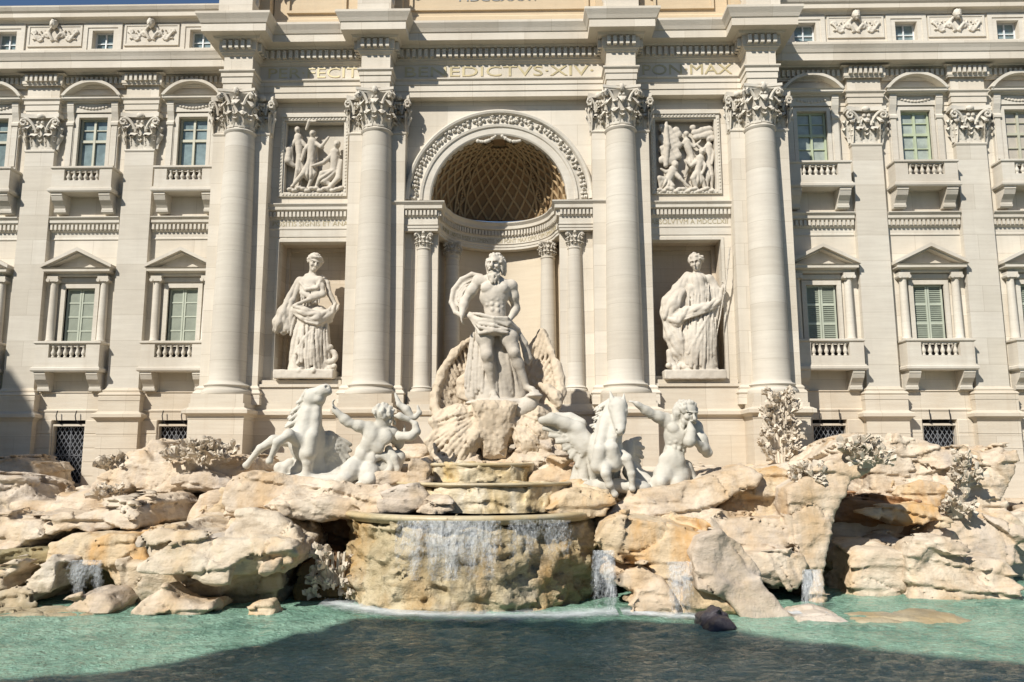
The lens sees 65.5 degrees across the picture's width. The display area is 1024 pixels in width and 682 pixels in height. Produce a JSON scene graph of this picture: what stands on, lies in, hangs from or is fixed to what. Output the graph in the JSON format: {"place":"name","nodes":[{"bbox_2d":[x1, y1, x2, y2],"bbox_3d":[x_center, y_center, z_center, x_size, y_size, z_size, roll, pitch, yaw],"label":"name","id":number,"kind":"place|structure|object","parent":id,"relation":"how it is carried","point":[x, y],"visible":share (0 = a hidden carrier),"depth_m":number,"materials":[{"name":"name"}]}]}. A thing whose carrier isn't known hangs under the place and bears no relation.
{"place":"outdoors","nodes":[
{"label":"outdoors","id":0,"kind":"place"},
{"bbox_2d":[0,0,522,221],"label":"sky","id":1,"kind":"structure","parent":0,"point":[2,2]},
{"bbox_2d":[0,577,1023,681],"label":"water","id":2,"kind":"structure","parent":0,"point":[293,640],"depth_m":17.32,"materials":[{"name":"teal liquid"}]},
{"bbox_2d":[0,602,91,616],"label":"carved rock","id":3,"kind":"object","parent":2,"relation":"in","point":[18,611],"visible":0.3,"depth_m":21.10,"materials":[{"name":"beige stone"}]},
{"bbox_2d":[0,554,103,608],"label":"carved rock","id":4,"kind":"object","parent":2,"relation":"in","point":[52,576],"visible":0.69,"depth_m":22.57,"materials":[{"name":"beige stone"}]},
{"bbox_2d":[0,544,115,593],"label":"carved rock","id":5,"kind":"object","parent":2,"relation":"in","point":[40,552],"visible":0.17,"depth_m":23.87,"materials":[{"name":"beige stone"}]},
{"bbox_2d":[46,522,173,584],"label":"carved rock","id":6,"kind":"object","parent":5,"relation":"on","point":[104,550],"visible":0.52,"depth_m":23.09,"materials":[{"name":"beige stone"}]},
{"bbox_2d":[63,584,137,614],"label":"carved rock","id":7,"kind":"object","parent":2,"relation":"in","point":[108,599],"visible":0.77,"depth_m":21.28,"materials":[{"name":"stone"}]},
{"bbox_2d":[71,560,96,588],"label":"waterfall","id":8,"kind":"structure","parent":7,"relation":"on","point":[77,570],"depth_m":21.95,"materials":[{"name":"white liquid"}]},
{"bbox_2d":[131,581,232,615],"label":"carved rock","id":9,"kind":"object","parent":2,"relation":"in","point":[176,597],"visible":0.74,"depth_m":20.94,"materials":[{"name":"beige stone"}]},
{"bbox_2d":[115,512,327,602],"bbox_3d":[-8.552,6.598,23.956,5.733,2.628,5.720,0,-9,1],"label":"carved rock","id":10,"kind":"object","parent":2,"relation":"in","point":[202,555],"visible":0.64,"depth_m":21.83,"materials":[{"name":"beige stone"}]},
{"bbox_2d":[258,540,282,576],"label":"carved rock","id":11,"kind":"object","parent":10,"relation":"on","point":[269,567],"visible":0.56,"depth_m":21.26,"materials":[{"name":"beige stone"}]},
{"bbox_2d":[224,507,326,545],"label":"carved rock","id":12,"kind":"object","parent":10,"relation":"on","point":[248,521],"visible":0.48,"depth_m":22.97,"materials":[{"name":"beige stone"}]},
{"bbox_2d":[247,597,282,614],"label":"carved rock","id":13,"kind":"object","parent":2,"relation":"in","point":[270,606],"visible":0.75,"depth_m":20.89,"materials":[{"name":"beige stone"}]},
{"bbox_2d":[293,544,345,600],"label":"carved rock","id":14,"kind":"object","parent":2,"relation":"in","point":[301,585],"visible":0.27,"depth_m":23.05,"materials":[{"name":"brown stone"}]},
{"bbox_2d":[302,541,355,599],"bbox_3d":[-5.134,6.592,22.767,1.749,1.709,1.042,0,-9,1],"label":"carved plant","id":15,"kind":"object","parent":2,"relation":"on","point":[327,577],"visible":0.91,"depth_m":22.74,"materials":[{"name":"beige stone"}]},
{"bbox_2d":[324,598,616,618],"bbox_3d":[-1.418,7.095,21.018,8.794,0.039,4.507,-2,-9,11],"label":"foam","id":16,"kind":"object","parent":2,"relation":"on","point":[458,615],"visible":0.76,"depth_m":20.56,"materials":[{"name":"white"}]},
{"bbox_2d":[342,511,600,614],"bbox_3d":[-1.329,6.687,24.945,8.257,2.945,8.346,0,-9,1],"label":"great bowl","id":17,"kind":"object","parent":2,"relation":"in","point":[546,564],"visible":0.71,"depth_m":21.52,"materials":[{"name":"stone"}]},
{"bbox_2d":[377,475,434,512],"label":"carved rock","id":18,"kind":"object","parent":17,"relation":"on","point":[406,498],"visible":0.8,"depth_m":23.15,"materials":[{"name":"stone"}]},
{"bbox_2d":[416,493,454,513],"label":"carved rock","id":19,"kind":"object","parent":17,"relation":"on","point":[439,504],"visible":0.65,"depth_m":22.89,"materials":[{"name":"beige stone"}]},
{"bbox_2d":[407,520,493,579],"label":"waterfall","id":20,"kind":"structure","parent":17,"relation":"on","point":[450,528],"depth_m":20.87,"materials":[{"name":"white liquid"}]},
{"bbox_2d":[396,480,571,513],"bbox_3d":[-0.957,5.468,25.884,6.217,1.973,6.202,0,-9,1],"label":"stone basin","id":21,"kind":"object","parent":17,"relation":"on","point":[515,496],"visible":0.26,"depth_m":23.22,"materials":[{"name":"stone"}]},
{"bbox_2d":[429,460,533,482],"bbox_3d":[-1.031,5.025,26.535,3.642,2.109,3.763,0,-9,1],"label":"stone basin","id":22,"kind":"object","parent":21,"relation":"on","point":[471,471],"visible":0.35,"depth_m":25.14,"materials":[{"name":"stone"}]},
{"bbox_2d":[528,455,572,481],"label":"carved rock","id":23,"kind":"object","parent":21,"relation":"on","point":[554,468],"visible":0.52,"depth_m":25.86,"materials":[{"name":"beige stone"}]},
{"bbox_2d":[545,479,620,517],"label":"carved rock","id":24,"kind":"object","parent":17,"relation":"on","point":[577,495],"visible":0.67,"depth_m":23.23,"materials":[{"name":"beige stone"}]},
{"bbox_2d":[595,550,614,598],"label":"waterfall","id":25,"kind":"structure","parent":2,"relation":"on","point":[611,577],"depth_m":20.97,"materials":[{"name":"white liquid"}]},
{"bbox_2d":[599,556,678,614],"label":"carved rock","id":26,"kind":"object","parent":2,"relation":"in","point":[650,590],"visible":0.79,"depth_m":21.16,"materials":[{"name":"beige stone"}]},
{"bbox_2d":[593,509,711,612],"bbox_3d":[3.928,6.389,23.593,3.617,2.928,4.674,0,-9,1],"label":"carved rock","id":27,"kind":"object","parent":2,"relation":"in","point":[661,544],"visible":0.52,"depth_m":21.80,"materials":[{"name":"beige stone"}]},
{"bbox_2d":[620,609,694,616],"bbox_3d":[3.868,7.016,20.498,2.085,0.038,2.986,0,-9,1],"label":"foam","id":28,"kind":"object","parent":2,"relation":"on","point":[657,613],"visible":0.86,"depth_m":20.51,"materials":[{"name":"white"}]},
{"bbox_2d":[669,561,688,599],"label":"waterfall","id":29,"kind":"structure","parent":2,"relation":"on","point":[675,583],"depth_m":20.70,"materials":[{"name":"white liquid"}]},
{"bbox_2d":[681,574,736,614],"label":"carved rock","id":30,"kind":"object","parent":2,"relation":"in","point":[694,601],"visible":0.3,"depth_m":20.94,"materials":[{"name":"beige stone"}]},
{"bbox_2d":[694,605,736,631],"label":"carved rock","id":31,"kind":"object","parent":2,"relation":"in","point":[711,618],"visible":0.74,"depth_m":19.27,"materials":[{"name":"grey stone"}]},
{"bbox_2d":[687,528,790,617],"bbox_3d":[6.153,6.388,22.067,2.923,2.485,2.977,0,-9,1],"label":"carved rock","id":32,"kind":"object","parent":2,"relation":"in","point":[722,565],"visible":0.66,"depth_m":20.98,"materials":[{"name":"stone"}]},
{"bbox_2d":[784,603,847,621],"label":"carved rock","id":33,"kind":"object","parent":2,"relation":"in","point":[811,612],"visible":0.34,"depth_m":20.40,"materials":[{"name":"stone"}]},
{"bbox_2d":[803,569,820,603],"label":"waterfall","id":34,"kind":"structure","parent":33,"relation":"on","point":[809,582],"depth_m":21.43,"materials":[{"name":"white liquid"}]},
{"bbox_2d":[773,433,885,602],"bbox_3d":[9.929,5.408,24.939,3.634,5.061,4.195,0,-9,1],"label":"carved rock","id":35,"kind":"object","parent":2,"relation":"in","point":[811,503],"visible":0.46,"depth_m":23.76,"materials":[{"name":"beige stone"}]},
{"bbox_2d":[787,459,827,485],"bbox_3d":[9.046,4.047,24.367,1.204,0.858,0.987,-1,-9,9],"label":"carved plant","id":36,"kind":"object","parent":35,"relation":"on","point":[800,469],"visible":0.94,"depth_m":24.19,"materials":[{"name":"beige stone"}]},
{"bbox_2d":[835,433,895,455],"bbox_3d":[10.577,3.102,23.870,1.652,0.672,0.951,0,-9,1],"label":"carved plant","id":37,"kind":"object","parent":35,"relation":"attached to","point":[843,444],"visible":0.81,"depth_m":23.82,"materials":[{"name":"beige stone"}]},
{"bbox_2d":[845,442,896,467],"bbox_3d":[10.568,3.391,23.611,1.430,0.770,0.854,0,-9,1],"label":"carved plant","id":38,"kind":"object","parent":35,"relation":"on","point":[869,458],"visible":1,"depth_m":23.49,"materials":[{"name":"beige stone"}]},
{"bbox_2d":[824,535,907,596],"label":"carved rock","id":39,"kind":"object","parent":2,"relation":"in","point":[864,566],"visible":0.62,"depth_m":23.93,"materials":[{"name":"beige stone"}]},
{"bbox_2d":[844,608,971,623],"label":"carved rock","id":40,"kind":"object","parent":2,"relation":"in","point":[928,616],"visible":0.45,"depth_m":20.18,"materials":[{"name":"beige stone"}]},
{"bbox_2d":[863,529,1023,599],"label":"carved rock","id":41,"kind":"object","parent":2,"relation":"in","point":[937,567],"visible":0.62,"depth_m":23.46,"materials":[{"name":"beige stone"}]},
{"bbox_2d":[2,443,1023,580],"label":"rock bank","id":42,"kind":"object","parent":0,"point":[1012,513],"visible":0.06,"depth_m":27.79,"materials":[{"name":"beige stone"}]},
{"bbox_2d":[0,454,74,483],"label":"carved rock","id":43,"kind":"object","parent":42,"relation":"on","point":[48,465],"visible":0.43,"depth_m":32.40,"materials":[{"name":"beige stone"}]},
{"bbox_2d":[0,471,75,511],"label":"carved rock","id":44,"kind":"object","parent":42,"relation":"on","point":[16,486],"visible":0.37,"depth_m":28.74,"materials":[{"name":"stone"}]},
{"bbox_2d":[56,491,77,496],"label":"carved rock","id":45,"kind":"object","parent":42,"relation":"on","point":[64,493],"visible":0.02,"depth_m":29.79,"materials":[{"name":"beige stone"}]},
{"bbox_2d":[0,489,197,548],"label":"carved rock","id":46,"kind":"object","parent":42,"relation":"on","point":[20,527],"visible":0.74,"depth_m":24.46,"materials":[{"name":"beige stone"}]},
{"bbox_2d":[84,481,126,500],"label":"carved plant","id":47,"kind":"object","parent":42,"relation":"on","point":[102,491],"visible":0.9,"depth_m":27.47,"materials":[{"name":"beige stone"}]},
{"bbox_2d":[90,438,200,494],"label":"carved rock","id":48,"kind":"object","parent":42,"relation":"on","point":[148,467],"visible":0.44,"depth_m":28.62,"materials":[{"name":"beige stone"}]},
{"bbox_2d":[92,449,127,470],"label":"carved plant","id":49,"kind":"object","parent":48,"relation":"on","point":[105,462],"visible":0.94,"depth_m":28.75,"materials":[{"name":"beige stone"}]},
{"bbox_2d":[159,436,231,464],"bbox_3d":[-11.193,3.863,28.127,2.458,1.034,1.135,0,-9,1],"label":"carved plant","id":50,"kind":"object","parent":48,"relation":"on","point":[199,450],"visible":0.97,"depth_m":28.09,"materials":[{"name":"beige stone"}]},
{"bbox_2d":[170,469,231,492],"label":"carved rock","id":51,"kind":"object","parent":42,"relation":"on","point":[203,481],"visible":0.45,"depth_m":28.13,"materials":[{"name":"stone"}]},
{"bbox_2d":[199,487,224,512],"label":"carved rock","id":52,"kind":"object","parent":42,"relation":"on","point":[219,506],"visible":0.04,"depth_m":26.54,"materials":[{"name":"beige stone"}]},
{"bbox_2d":[202,435,239,455],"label":"carved plant","id":53,"kind":"object","parent":42,"relation":"on","point":[234,447],"visible":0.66,"depth_m":28.37,"materials":[{"name":"beige stone"}]},
{"bbox_2d":[223,510,235,528],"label":"carved rock","id":54,"kind":"object","parent":42,"relation":"on","point":[232,518],"visible":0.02,"depth_m":24.45,"materials":[{"name":"beige stone"}]},
{"bbox_2d":[199,452,279,475],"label":"carved rock","id":55,"kind":"object","parent":42,"relation":"on","point":[233,466],"visible":0.31,"depth_m":28.97,"materials":[{"name":"beige stone"}]},
{"bbox_2d":[222,470,392,521],"bbox_3d":[-5.967,5.030,26.424,5.520,1.885,6.163,0,-9,1],"label":"carved rock","id":56,"kind":"object","parent":42,"relation":"on","point":[297,497],"visible":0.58,"depth_m":24.10,"materials":[{"name":"beige stone"}]},
{"bbox_2d":[242,384,355,483],"bbox_3d":[-6.568,3.188,25.836,2.867,3.499,3.091,-7,-11,40],"label":"sea horse","id":57,"kind":"object","parent":56,"relation":"on","point":[316,450],"visible":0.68,"depth_m":25.32},
{"bbox_2d":[332,399,405,483],"bbox_3d":[-4.589,3.308,25.481,2.321,2.865,1.341,0,-9,1],"label":"statue","id":58,"kind":"object","parent":56,"relation":"on","point":[378,434],"visible":0.8,"depth_m":25.27,"materials":[{"name":"white stone"}]},
{"bbox_2d":[308,519,349,559],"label":"carved rock","id":59,"kind":"object","parent":42,"relation":"on","point":[338,530],"visible":0.02,"depth_m":25.72,"materials":[{"name":"black stone"}]},
{"bbox_2d":[374,455,432,484],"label":"carved rock","id":60,"kind":"object","parent":42,"relation":"on","point":[416,469],"visible":0.41,"depth_m":24.80,"materials":[{"name":"beige stone"}]},
{"bbox_2d":[369,393,421,486],"bbox_3d":[-3.758,3.234,25.584,1.686,3.203,0.989,0,-9,1],"label":"fish tail","id":61,"kind":"object","parent":60,"relation":"on","point":[389,456],"visible":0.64,"depth_m":25.44},
{"bbox_2d":[432,438,568,469],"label":"carved rock","id":62,"kind":"object","parent":42,"relation":"on","point":[517,455],"visible":0.16,"depth_m":27.03,"materials":[{"name":"beige stone"}]},
{"bbox_2d":[424,328,566,465],"bbox_3d":[-0.513,1.993,28.671,5.033,5.282,2.963,0,-9,1],"label":"shell chariot","id":63,"kind":"object","parent":62,"relation":"on","point":[491,429],"visible":0.81,"depth_m":27.48,"materials":[{"name":"stone"}]},
{"bbox_2d":[449,252,542,415],"bbox_3d":[-0.632,-0.231,28.618,3.421,6.123,1.781,0,-9,1],"label":"statue","id":64,"kind":"object","parent":63,"relation":"on","point":[495,367],"visible":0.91,"depth_m":28.40,"materials":[{"name":"stone"}]},
{"bbox_2d":[606,462,762,520],"bbox_3d":[5.316,5.142,26.524,5.338,2.176,5.772,0,-9,1],"label":"carved rock","id":65,"kind":"object","parent":42,"relation":"on","point":[706,491],"visible":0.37,"depth_m":24.41,"materials":[{"name":"beige stone"}]},
{"bbox_2d":[538,391,651,497],"bbox_3d":[2.887,3.341,25.420,3.355,3.433,2.625,6,-10,-34],"label":"sea horse","id":66,"kind":"object","parent":65,"relation":"on","point":[601,455],"visible":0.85,"depth_m":24.95},
{"bbox_2d":[627,399,712,486],"bbox_3d":[5.047,3.423,25.508,2.720,3.140,1.778,0,-9,1],"label":"statue","id":67,"kind":"object","parent":65,"relation":"on","point":[681,425],"visible":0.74,"depth_m":25.29,"materials":[{"name":"white stone"}]},
{"bbox_2d":[715,466,789,515],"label":"carved rock","id":68,"kind":"object","parent":42,"relation":"on","point":[758,500],"visible":0.26,"depth_m":25.05,"materials":[{"name":"beige stone"}]},
{"bbox_2d":[707,510,807,591],"bbox_3d":[7.367,6.342,24.970,3.453,2.439,5.173,0,-9,1],"label":"carved rock","id":69,"kind":"object","parent":42,"relation":"on","point":[766,542],"visible":0.53,"depth_m":23.29,"materials":[{"name":"beige stone"}]},
{"bbox_2d":[745,460,788,468],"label":"carved rock","id":70,"kind":"object","parent":42,"relation":"on","point":[784,465],"visible":0.1,"depth_m":29.33,"materials":[{"name":"beige stone"}]},
{"bbox_2d":[756,385,806,462],"bbox_3d":[10.212,3.097,29.870,2.036,2.931,1.091,0,-9,1],"label":"carved plant","id":71,"kind":"object","parent":70,"relation":"on","point":[783,439],"visible":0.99,"depth_m":29.87,"materials":[{"name":"beige stone"}]},
{"bbox_2d":[765,561,832,584],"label":"carved rock","id":72,"kind":"object","parent":42,"relation":"on","point":[828,567],"visible":0.02,"depth_m":25.70,"materials":[{"name":"brown stone"}]},
{"bbox_2d":[834,490,921,538],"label":"carved rock","id":73,"kind":"object","parent":42,"relation":"on","point":[852,500],"visible":0.17,"depth_m":27.65,"materials":[{"name":"brown stone"}]},
{"bbox_2d":[853,496,955,527],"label":"carved rock","id":74,"kind":"object","parent":42,"relation":"on","point":[903,514],"visible":0.7,"depth_m":26.66,"materials":[{"name":"beige stone"}]},
{"bbox_2d":[891,479,947,507],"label":"carved rock","id":75,"kind":"object","parent":42,"relation":"on","point":[928,492],"visible":0.46,"depth_m":27.65,"materials":[{"name":"beige stone"}]},
{"bbox_2d":[847,432,1019,512],"bbox_3d":[15.592,5.194,30.633,5.486,3.253,5.482,0,-9,1],"label":"carved rock","id":76,"kind":"object","parent":42,"relation":"on","point":[918,459],"visible":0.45,"depth_m":28.79,"materials":[{"name":"beige stone"}]},
{"bbox_2d":[945,448,989,488],"bbox_3d":[15.868,4.455,27.796,1.423,1.426,1.026,0,-9,1],"label":"carved plant","id":77,"kind":"object","parent":76,"relation":"attached to","point":[963,475],"visible":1,"depth_m":27.66,"materials":[{"name":"beige stone"}]},
{"bbox_2d":[910,508,1023,565],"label":"carved rock","id":78,"kind":"object","parent":42,"relation":"on","point":[991,536],"visible":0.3,"depth_m":26.64,"materials":[{"name":"stone"}]},
{"bbox_2d":[938,487,979,517],"bbox_3d":[15.093,5.431,26.763,1.280,1.083,1.002,0,-9,1],"label":"carved plant","id":79,"kind":"object","parent":78,"relation":"on","point":[953,505],"visible":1,"depth_m":26.72,"materials":[{"name":"beige stone"}]},
{"label":"ground","id":80,"kind":"structure","parent":0,"visible":0},
{"bbox_2d":[0,0,1023,497],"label":"palace","id":81,"kind":"structure","parent":80,"relation":"on","point":[186,190],"depth_m":34.86,"materials":[{"name":"stone"}]},
{"bbox_2d":[0,260,13,342],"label":"pedimented window","id":82,"kind":"structure","parent":81,"relation":"in","point":[6,269],"depth_m":35.50,"materials":[{"name":"beige stone"}]},
{"bbox_2d":[0,81,24,169],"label":"arched window","id":83,"kind":"structure","parent":81,"relation":"in","point":[11,98],"depth_m":36.77,"materials":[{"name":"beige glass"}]},
{"bbox_2d":[0,24,26,50],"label":"attic window","id":84,"kind":"structure","parent":81,"relation":"in","point":[15,38],"depth_m":37.75,"materials":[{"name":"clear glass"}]},
{"bbox_2d":[50,411,85,486],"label":"grated window","id":85,"kind":"structure","parent":81,"relation":"in","point":[69,444],"depth_m":34.90,"materials":[{"name":"metal"}]},
{"bbox_2d":[40,247,115,346],"bbox_3d":[-19.326,-1.942,35.449,3.160,4.420,0.760,0,-9,1],"label":"pedimented window","id":86,"kind":"structure","parent":81,"relation":"in","point":[82,274],"depth_m":35.53,"materials":[{"name":"beige stone"}]},
{"bbox_2d":[60,79,123,173],"bbox_3d":[-19.325,-9.854,36.662,2.840,4.330,0.740,0,-9,1],"label":"arched window","id":87,"kind":"structure","parent":81,"relation":"in","point":[98,144],"depth_m":36.74,"materials":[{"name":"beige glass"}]},
{"bbox_2d":[82,23,123,49],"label":"attic window","id":88,"kind":"structure","parent":81,"relation":"in","point":[109,35],"depth_m":37.65,"materials":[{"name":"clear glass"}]},
{"bbox_2d":[157,411,187,439],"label":"grated window","id":89,"kind":"structure","parent":81,"relation":"in","point":[175,430],"depth_m":34.86,"materials":[{"name":"metal"}]},
{"bbox_2d":[144,246,205,346],"bbox_3d":[-14.677,-1.956,35.352,3.160,4.420,0.760,0,-9,1],"label":"pedimented window","id":90,"kind":"structure","parent":81,"relation":"in","point":[182,271],"depth_m":35.47,"materials":[{"name":"beige stone"}]},
{"bbox_2d":[160,78,218,172],"bbox_3d":[-14.676,-9.869,36.565,2.840,4.330,0.740,0,-9,1],"label":"arched window","id":91,"kind":"structure","parent":81,"relation":"in","point":[195,145],"depth_m":36.67,"materials":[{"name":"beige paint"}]},
{"bbox_2d":[180,22,213,48],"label":"attic window","id":92,"kind":"structure","parent":81,"relation":"in","point":[199,40],"depth_m":37.57,"materials":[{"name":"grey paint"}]},
{"bbox_2d":[254,0,259,8],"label":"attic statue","id":93,"kind":"object","parent":81,"relation":"on","point":[257,2],"visible":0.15,"depth_m":34.76,"materials":[{"name":"stone"}]},
{"bbox_2d":[272,252,339,379],"bbox_3d":[-8.726,-1.099,33.924,2.831,5.575,1.382,0,-9,1],"label":"statue","id":94,"kind":"object","parent":81,"relation":"on","point":[306,320],"visible":0.94,"depth_m":33.44,"materials":[{"name":"stone"}]},
{"bbox_2d":[659,247,729,379],"bbox_3d":[7.721,-1.098,33.578,3.002,5.658,1.355,0,-9,1],"label":"statue","id":95,"kind":"object","parent":81,"relation":"on","point":[692,303],"visible":0.97,"depth_m":33.12,"materials":[{"name":"stone"}]},
{"bbox_2d":[788,15,825,41],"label":"attic window","id":96,"kind":"structure","parent":81,"relation":"in","point":[801,33],"depth_m":36.97,"materials":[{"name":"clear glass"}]},
{"bbox_2d":[783,72,844,167],"bbox_3d":[13.577,-9.956,35.980,2.840,4.330,0.740,0,-9,1],"label":"arched window","id":97,"kind":"structure","parent":81,"relation":"in","point":[807,132],"depth_m":36.09,"materials":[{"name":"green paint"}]},
{"bbox_2d":[794,243,860,344],"bbox_3d":[13.577,-2.043,34.772,3.160,4.420,0.770,0,-9,1],"label":"pedimented window","id":98,"kind":"structure","parent":81,"relation":"in","point":[821,269],"depth_m":34.87,"materials":[{"name":"beige stone"}]},
{"bbox_2d":[812,410,846,441],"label":"grated window","id":99,"kind":"structure","parent":81,"relation":"in","point":[822,429],"depth_m":34.39,"materials":[{"name":"metal"}]},
{"bbox_2d":[885,14,927,40],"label":"attic window","id":100,"kind":"structure","parent":81,"relation":"in","point":[904,31],"depth_m":36.88,"materials":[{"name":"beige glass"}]},
{"bbox_2d":[884,71,948,166],"bbox_3d":[18.226,-9.971,35.884,2.840,4.330,0.740,0,-9,1],"label":"arched window","id":101,"kind":"structure","parent":81,"relation":"in","point":[910,134],"depth_m":35.97,"materials":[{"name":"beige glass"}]},
{"bbox_2d":[891,242,969,344],"bbox_3d":[18.226,-2.057,34.676,3.160,4.420,0.770,0,-9,1],"label":"pedimented window","id":102,"kind":"structure","parent":81,"relation":"in","point":[925,269],"depth_m":34.76,"materials":[{"name":"beige stone"}]},
{"bbox_2d":[922,410,958,446],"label":"grated window","id":103,"kind":"structure","parent":81,"relation":"in","point":[943,433],"depth_m":34.22,"materials":[{"name":"metal"}]},
{"bbox_2d":[986,13,1023,39],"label":"attic window","id":104,"kind":"structure","parent":81,"relation":"in","point":[1000,26],"depth_m":36.79,"materials":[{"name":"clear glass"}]},
{"bbox_2d":[987,70,1023,166],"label":"arched window","id":105,"kind":"structure","parent":81,"relation":"in","point":[1008,132],"depth_m":35.89,"materials":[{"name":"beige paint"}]},
{"bbox_2d":[998,249,1023,339],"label":"pedimented window","id":106,"kind":"structure","parent":81,"relation":"in","point":[1012,266],"depth_m":34.58,"materials":[{"name":"beige stone"}]}
]}

